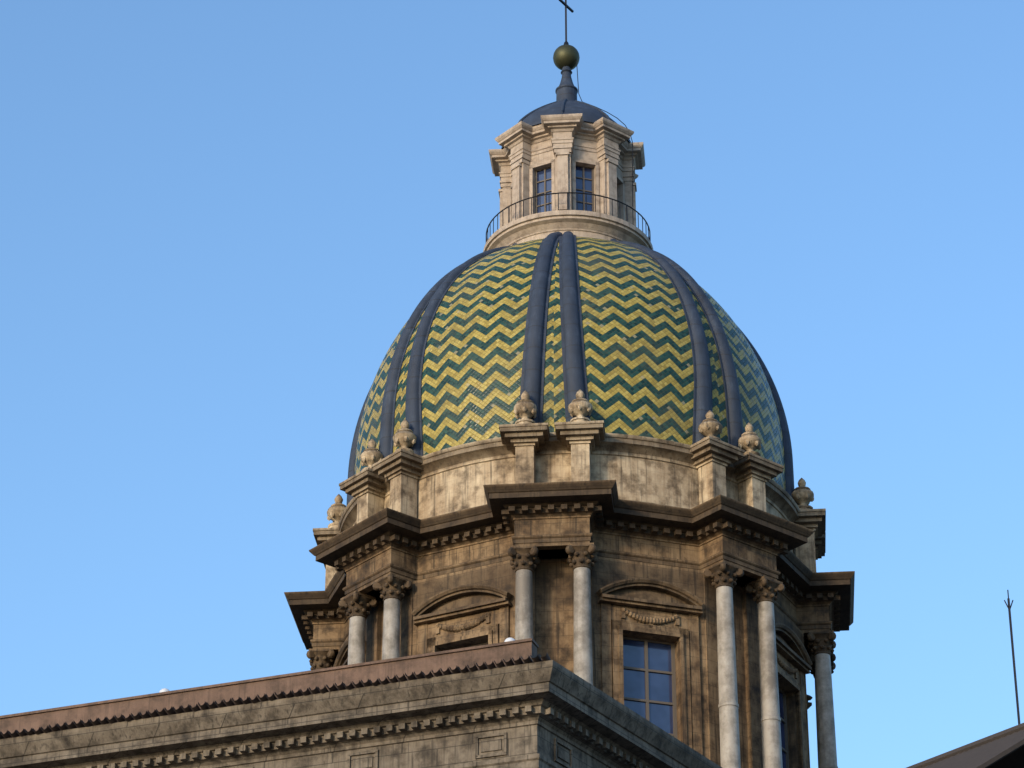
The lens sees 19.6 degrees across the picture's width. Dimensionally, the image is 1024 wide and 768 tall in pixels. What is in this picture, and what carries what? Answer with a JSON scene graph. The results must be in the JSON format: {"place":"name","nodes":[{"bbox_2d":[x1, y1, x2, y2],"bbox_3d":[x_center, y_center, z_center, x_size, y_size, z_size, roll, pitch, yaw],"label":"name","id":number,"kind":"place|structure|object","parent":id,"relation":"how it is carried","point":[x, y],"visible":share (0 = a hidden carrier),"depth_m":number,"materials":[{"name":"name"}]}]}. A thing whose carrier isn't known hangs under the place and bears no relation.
{"place":"outdoors","nodes":[
{"label":"outdoors","id":0,"kind":"place"},
{"bbox_2d":[0,660,721,767],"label":"church wing cornice","id":1,"kind":"structure","parent":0,"point":[548,714],"depth_m":75.39,"materials":[{"name":"grey stone"}]},
{"bbox_2d":[0,638,538,733],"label":"tiled roof","id":2,"kind":"structure","parent":1,"relation":"on","point":[391,668],"depth_m":76.37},
{"bbox_2d":[0,653,550,738],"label":"roof tile edge","id":3,"kind":"object","parent":1,"relation":"on","point":[206,706],"visible":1,"depth_m":75.89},
{"bbox_2d":[160,638,514,691],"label":"floodlights","id":4,"kind":"object","parent":1,"relation":"on","point":[166,689],"visible":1,"depth_m":77.55,"materials":[{"name":"grey"}]},
{"bbox_2d":[0,0,1023,767],"label":"sky","id":5,"kind":"structure","parent":0,"point":[221,221],"materials":[{"name":"blue"}]},
{"bbox_2d":[348,567,837,767],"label":"column shafts","id":6,"kind":"object","parent":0,"point":[728,708],"visible":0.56,"depth_m":100.95,"materials":[{"name":"grey stone"}]},
{"bbox_2d":[306,543,835,678],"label":"column capitals","id":7,"kind":"object","parent":6,"relation":"on","point":[719,574],"visible":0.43,"depth_m":103.05,"materials":[{"name":"brown stone"}]},
{"bbox_2d":[906,723,1023,767],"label":"roof edge","id":8,"kind":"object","parent":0,"point":[1003,749],"depth_m":64.84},
{"label":"ground","id":9,"kind":"structure","parent":0,"visible":0},
{"bbox_2d":[333,556,812,767],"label":"drum wall and window surrounds","id":10,"kind":"structure","parent":9,"relation":"on","point":[631,599],"depth_m":101.59,"materials":[{"name":"brown stone"}]},
{"bbox_2d":[284,480,854,656],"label":"cornice","id":11,"kind":"structure","parent":10,"relation":"on","point":[366,553],"depth_m":103.09,"materials":[{"name":"brown stone"}]},
{"bbox_2d":[313,420,825,600],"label":"drum attic and pedestals","id":12,"kind":"object","parent":11,"relation":"on","point":[651,470],"visible":0.4,"depth_m":104.32,"materials":[{"name":"beige stone"}]},
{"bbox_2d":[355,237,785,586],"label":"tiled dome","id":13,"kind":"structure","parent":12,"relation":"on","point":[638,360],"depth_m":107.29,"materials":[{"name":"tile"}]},
{"bbox_2d":[327,389,813,527],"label":"urn finials","id":14,"kind":"object","parent":12,"relation":"on","point":[580,407],"visible":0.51,"depth_m":106.11,"materials":[{"name":"stone"}]},
{"bbox_2d":[346,231,793,505],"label":"dome ribs","id":15,"kind":"object","parent":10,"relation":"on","point":[573,361],"visible":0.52,"depth_m":108.05,"materials":[{"name":"grey metal"}]},
{"bbox_2d":[483,113,652,251],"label":"lantern","id":16,"kind":"object","parent":15,"relation":"on","point":[562,146],"visible":0.64,"depth_m":116.85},
{"bbox_2d":[501,66,630,148],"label":"lantern roof","id":17,"kind":"structure","parent":16,"relation":"on","point":[566,101],"depth_m":118.47,"materials":[{"name":"grey metal"}]},
{"bbox_2d":[553,44,579,69],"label":"ball finial","id":18,"kind":"object","parent":17,"relation":"on","point":[565,55],"visible":1,"depth_m":121.43,"materials":[{"name":"gold metal"}]},
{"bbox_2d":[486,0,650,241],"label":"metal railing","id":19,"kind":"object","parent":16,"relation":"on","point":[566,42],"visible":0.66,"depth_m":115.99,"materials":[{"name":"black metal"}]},
{"bbox_2d":[535,165,617,216],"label":"window frames","id":20,"kind":"structure","parent":16,"relation":"in","point":[545,192],"depth_m":116.70,"materials":[{"name":"brown wood"}]},
{"bbox_2d":[537,167,591,212],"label":"lantern glass","id":21,"kind":"object","parent":20,"relation":"in","point":[579,182],"visible":0.23,"depth_m":116.71,"materials":[{"name":"blue glass"}]},
{"bbox_2d":[451,637,788,767],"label":"window frames","id":22,"kind":"structure","parent":10,"relation":"in","point":[674,703],"depth_m":100.87,"materials":[{"name":"brown wood"}]},
{"bbox_2d":[623,639,785,767],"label":"window panes","id":23,"kind":"structure","parent":22,"relation":"in","point":[660,688],"depth_m":100.65,"materials":[{"name":"blue glass"}]},
{"bbox_3d":[5.686,23.405,55.514,3.320,30.906,6.534,-1,-28,1],"label":"house","id":24,"kind":"object","parent":9,"relation":"on","visible":0},
{"bbox_2d":[1004,590,1020,724],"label":"lightning rod","id":25,"kind":"object","parent":24,"relation":"on","point":[1013,656],"visible":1,"depth_m":68.16,"materials":[{"name":"grey metal"}]}
]}

